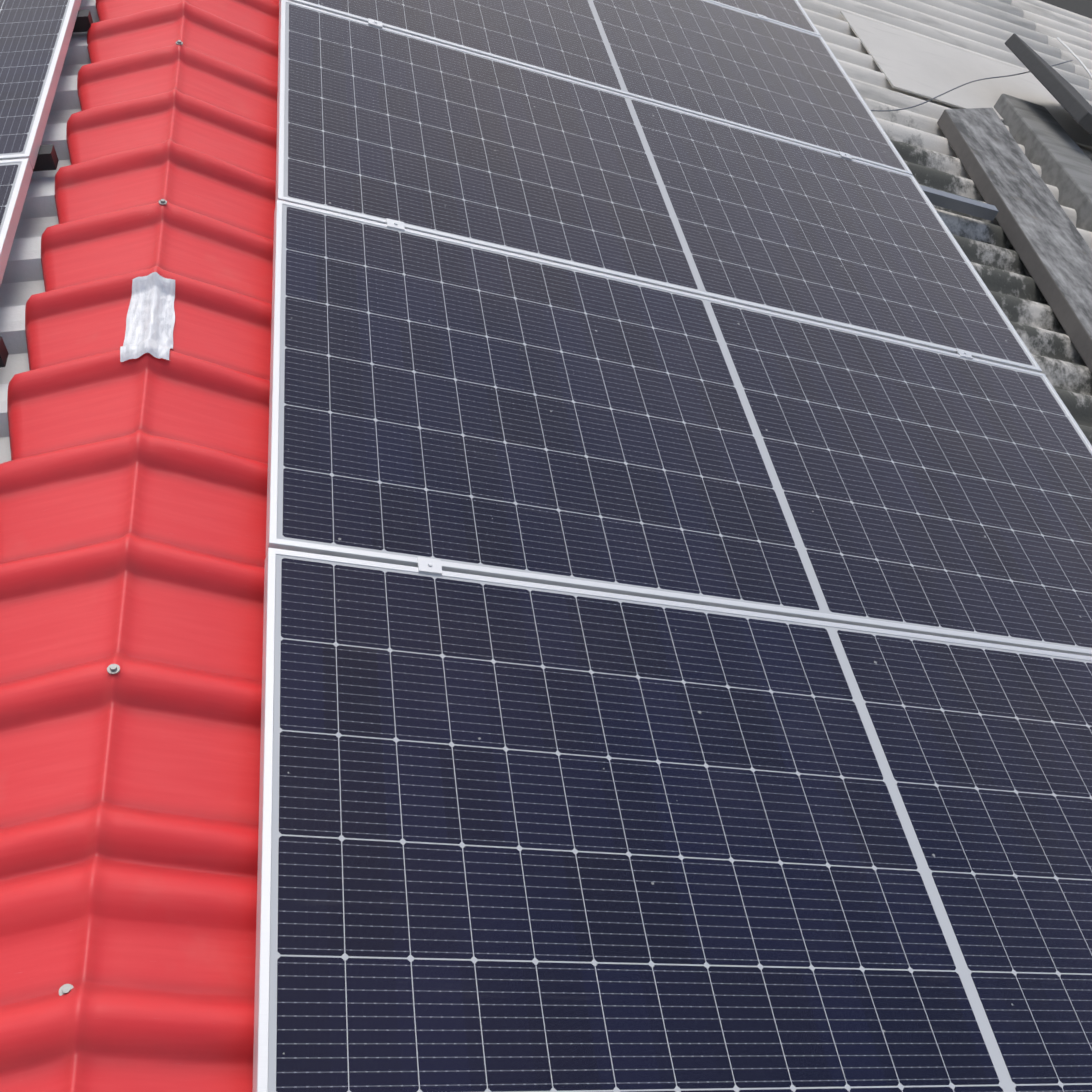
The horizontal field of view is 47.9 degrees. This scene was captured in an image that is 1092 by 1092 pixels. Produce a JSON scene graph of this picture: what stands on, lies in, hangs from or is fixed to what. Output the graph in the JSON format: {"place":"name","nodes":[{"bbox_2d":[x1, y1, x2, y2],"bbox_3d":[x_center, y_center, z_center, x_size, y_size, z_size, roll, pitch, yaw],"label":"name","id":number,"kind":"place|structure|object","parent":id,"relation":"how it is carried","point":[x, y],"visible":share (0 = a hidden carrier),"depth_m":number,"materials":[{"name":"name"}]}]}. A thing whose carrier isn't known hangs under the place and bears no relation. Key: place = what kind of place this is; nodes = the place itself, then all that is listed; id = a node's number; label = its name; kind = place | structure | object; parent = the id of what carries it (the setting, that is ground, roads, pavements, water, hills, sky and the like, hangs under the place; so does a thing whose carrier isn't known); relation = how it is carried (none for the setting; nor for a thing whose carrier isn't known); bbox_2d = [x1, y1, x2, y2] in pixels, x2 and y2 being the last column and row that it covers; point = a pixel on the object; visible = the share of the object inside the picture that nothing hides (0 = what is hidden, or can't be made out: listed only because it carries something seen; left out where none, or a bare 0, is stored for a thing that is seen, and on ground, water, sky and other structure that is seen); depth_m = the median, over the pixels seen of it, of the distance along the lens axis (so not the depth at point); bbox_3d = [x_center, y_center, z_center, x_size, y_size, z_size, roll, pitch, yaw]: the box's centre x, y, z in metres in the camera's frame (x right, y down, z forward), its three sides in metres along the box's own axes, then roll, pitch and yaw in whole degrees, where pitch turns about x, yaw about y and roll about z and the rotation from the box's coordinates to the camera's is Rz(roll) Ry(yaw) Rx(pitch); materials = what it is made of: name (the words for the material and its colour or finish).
{"place":"outdoors","nodes":[
{"label":"outdoors","id":0,"kind":"place"},
{"bbox_2d":[0,0,99,463],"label":"roof sheet","id":1,"kind":"object","parent":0,"point":[22,282],"depth_m":2.95,"materials":[{"name":"metal"}]},
{"bbox_2d":[0,336,8,366],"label":"mounting rail","id":2,"kind":"object","parent":1,"relation":"on","point":[4,353],"visible":1,"depth_m":2.49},
{"bbox_2d":[0,158,32,285],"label":"solar panel","id":3,"kind":"object","parent":1,"relation":"on","point":[15,176],"visible":1,"depth_m":2.80,"materials":[{"name":"glass"}]},
{"bbox_2d":[0,0,80,168],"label":"solar panel","id":4,"kind":"object","parent":1,"relation":"on","point":[35,36],"visible":1,"depth_m":3.24,"materials":[{"name":"glass"}]},
{"bbox_2d":[32,144,58,171],"bbox_3d":[-1.854,-0.872,2.984,1.305,0.089,0.044,-6,47,-5],"label":"mounting rail","id":5,"kind":"object","parent":1,"relation":"on","point":[47,159],"visible":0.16,"depth_m":3.01,"materials":[{"name":"metal"}]},
{"bbox_2d":[72,10,92,32],"bbox_3d":[-1.961,-1.434,3.514,1.305,0.089,0.044,-6,47,-5],"label":"mounting rail","id":6,"kind":"object","parent":1,"relation":"on","point":[84,22],"visible":0.1,"depth_m":3.54,"materials":[{"name":"metal"}]},
{"bbox_2d":[0,0,278,1091],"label":"roof ridge cap","id":7,"kind":"object","parent":1,"relation":"on","point":[132,514],"visible":0.88,"depth_m":2.08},
{"bbox_2d":[59,984,73,995],"bbox_3d":[-0.611,0.566,1.566,0.019,0.007,0.019,0,46,-13],"label":"roof screw","id":8,"kind":"object","parent":7,"relation":"on","point":[65,988],"visible":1,"depth_m":1.56,"materials":[{"name":"metal"}]},
{"bbox_2d":[107,664,119,674],"bbox_3d":[-0.663,0.188,1.886,0.019,0.007,0.019,0,46,-13],"label":"roof screw","id":9,"kind":"object","parent":7,"relation":"on","point":[112,669],"visible":1,"depth_m":1.88,"materials":[{"name":"metal"}]},
{"bbox_2d":[120,272,174,361],"bbox_3d":[-0.815,-0.467,2.526,0.098,0.051,0.277,0,46,-13],"label":"sealing tape patch","id":10,"kind":"object","parent":7,"relation":"on","point":[150,320],"visible":1,"depth_m":2.55,"materials":[{"name":"silver metal"}]},
{"bbox_2d":[159,199,166,204],"bbox_3d":[-0.873,-0.785,2.803,0.019,0.007,0.019,0,46,-13],"label":"roof screw","id":11,"kind":"object","parent":7,"relation":"on","point":[162,202],"visible":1,"depth_m":2.80,"materials":[{"name":"metal"}]},
{"bbox_2d":[798,0,1091,444],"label":"roof sheet","id":12,"kind":"object","parent":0,"point":[987,29],"visible":0.17,"depth_m":5.21,"materials":[{"name":"grey metal"}]},
{"bbox_2d":[279,0,912,174],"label":"solar panel","id":13,"kind":"object","parent":12,"relation":"on","point":[718,62],"visible":0.85,"depth_m":4.42,"materials":[{"name":"glass"}]},
{"bbox_2d":[275,0,1041,372],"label":"solar panel","id":14,"kind":"object","parent":12,"relation":"on","point":[411,132],"visible":0.88,"depth_m":3.61,"materials":[{"name":"glass"}]},
{"bbox_2d":[252,548,1091,1091],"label":"solar panel","id":15,"kind":"object","parent":12,"relation":"on","point":[520,836],"visible":1,"depth_m":1.99,"materials":[{"name":"glass"}]},
{"bbox_2d":[266,200,1091,656],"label":"solar panel","id":16,"kind":"object","parent":12,"relation":"on","point":[466,408],"visible":0.94,"depth_m":2.77,"materials":[{"name":"glass"}]},
{"bbox_2d":[417,557,441,574],"bbox_3d":[-0.220,0.052,2.256,0.044,0.058,0.034,8,44,-19],"label":"clamp","id":17,"kind":"object","parent":16,"relation":"attached to","point":[429,565],"visible":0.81,"depth_m":2.24,"materials":[{"name":"metal"}]},
{"bbox_2d":[707,0,820,35],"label":"solar panel","id":18,"kind":"object","parent":12,"relation":"on","point":[791,13],"visible":0.71,"depth_m":5.25,"materials":[{"name":"glass"}]},
{"bbox_2d":[920,185,998,220],"bbox_3d":[0.453,-1.411,4.208,2.618,0.089,0.040,8,44,-19],"label":"mounting rail","id":19,"kind":"object","parent":12,"relation":"on","point":[950,201],"depth_m":4.56,"materials":[{"name":"metal"}]},
{"bbox_2d":[368,18,382,27],"bbox_3d":[-0.534,-1.597,3.811,0.044,0.058,0.034,8,44,-19],"label":"clamp","id":20,"kind":"object","parent":19,"relation":"attached to","point":[375,23],"visible":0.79,"depth_m":3.79,"materials":[{"name":"metal"}]},
{"bbox_2d":[839,151,851,159],"bbox_3d":[1.053,-1.368,4.375,0.044,0.058,0.034,8,44,-19],"label":"clamp","id":21,"kind":"object","parent":19,"relation":"attached to","point":[845,155],"visible":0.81,"depth_m":4.35,"materials":[{"name":"metal"}]},
{"bbox_2d":[840,11,1091,148],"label":"flat roof sheet","id":22,"kind":"object","parent":12,"relation":"on","point":[916,65],"visible":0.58,"depth_m":5.88,"materials":[{"name":"grey metal"}]},
{"bbox_2d":[871,37,1091,111],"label":"cable","id":23,"kind":"object","parent":12,"relation":"on","point":[960,86],"depth_m":5.61,"materials":[{"name":"black rubber"}]},
{"bbox_2d":[937,108,1091,373],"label":"weathered beam","id":24,"kind":"structure","parent":12,"relation":"on","point":[1053,250],"depth_m":4.72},
{"bbox_2d":[994,94,1091,231],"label":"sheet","id":25,"kind":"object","parent":12,"relation":"on","point":[1056,154],"depth_m":5.38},
{"bbox_2d":[1005,33,1091,134],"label":"wooden beam","id":26,"kind":"structure","parent":12,"relation":"on","point":[1071,100],"depth_m":5.54,"materials":[{"name":"black wood"}]},
{"bbox_2d":[1011,0,1091,89],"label":"roof sheet","id":27,"kind":"object","parent":12,"relation":"attached to","point":[1072,31],"visible":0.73,"depth_m":7.30,"materials":[{"name":"grey metal"}]},
{"bbox_3d":[0.396,-0.618,3.354,2.158,0.089,0.040,8,44,-19],"label":"mount rail","id":28,"kind":"object","parent":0,"visible":0},
{"bbox_2d":[386,218,404,230],"bbox_3d":[-0.377,-0.772,3.033,0.044,0.058,0.034,8,44,-19],"label":"clamp","id":29,"kind":"object","parent":28,"relation":"attached to","point":[394,224],"visible":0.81,"depth_m":3.01,"materials":[{"name":"metal"}]},
{"bbox_2d":[956,348,972,358],"bbox_3d":[1.210,-0.543,3.598,0.044,0.058,0.034,8,44,-19],"label":"clamp","id":30,"kind":"object","parent":28,"relation":"attached to","point":[963,353],"visible":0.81,"depth_m":3.58,"materials":[{"name":"metal"}]},
{"bbox_3d":[0.081,-2.267,4.909,2.158,0.089,0.040,8,44,-19],"label":"mount rail","id":31,"kind":"object","parent":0,"visible":0},
{"bbox_2d":[757,14,767,19],"bbox_3d":[0.895,-2.192,5.152,0.044,0.058,0.034,8,44,-19],"label":"clamp","id":32,"kind":"object","parent":31,"relation":"attached to","point":[762,16],"visible":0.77,"depth_m":5.13,"materials":[{"name":"metal"}]},
{"label":"ground","id":33,"kind":"structure","parent":0,"visible":0},
{"bbox_2d":[1039,0,1091,18],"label":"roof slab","id":34,"kind":"structure","parent":33,"relation":"on","point":[1082,7],"depth_m":10.05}
]}

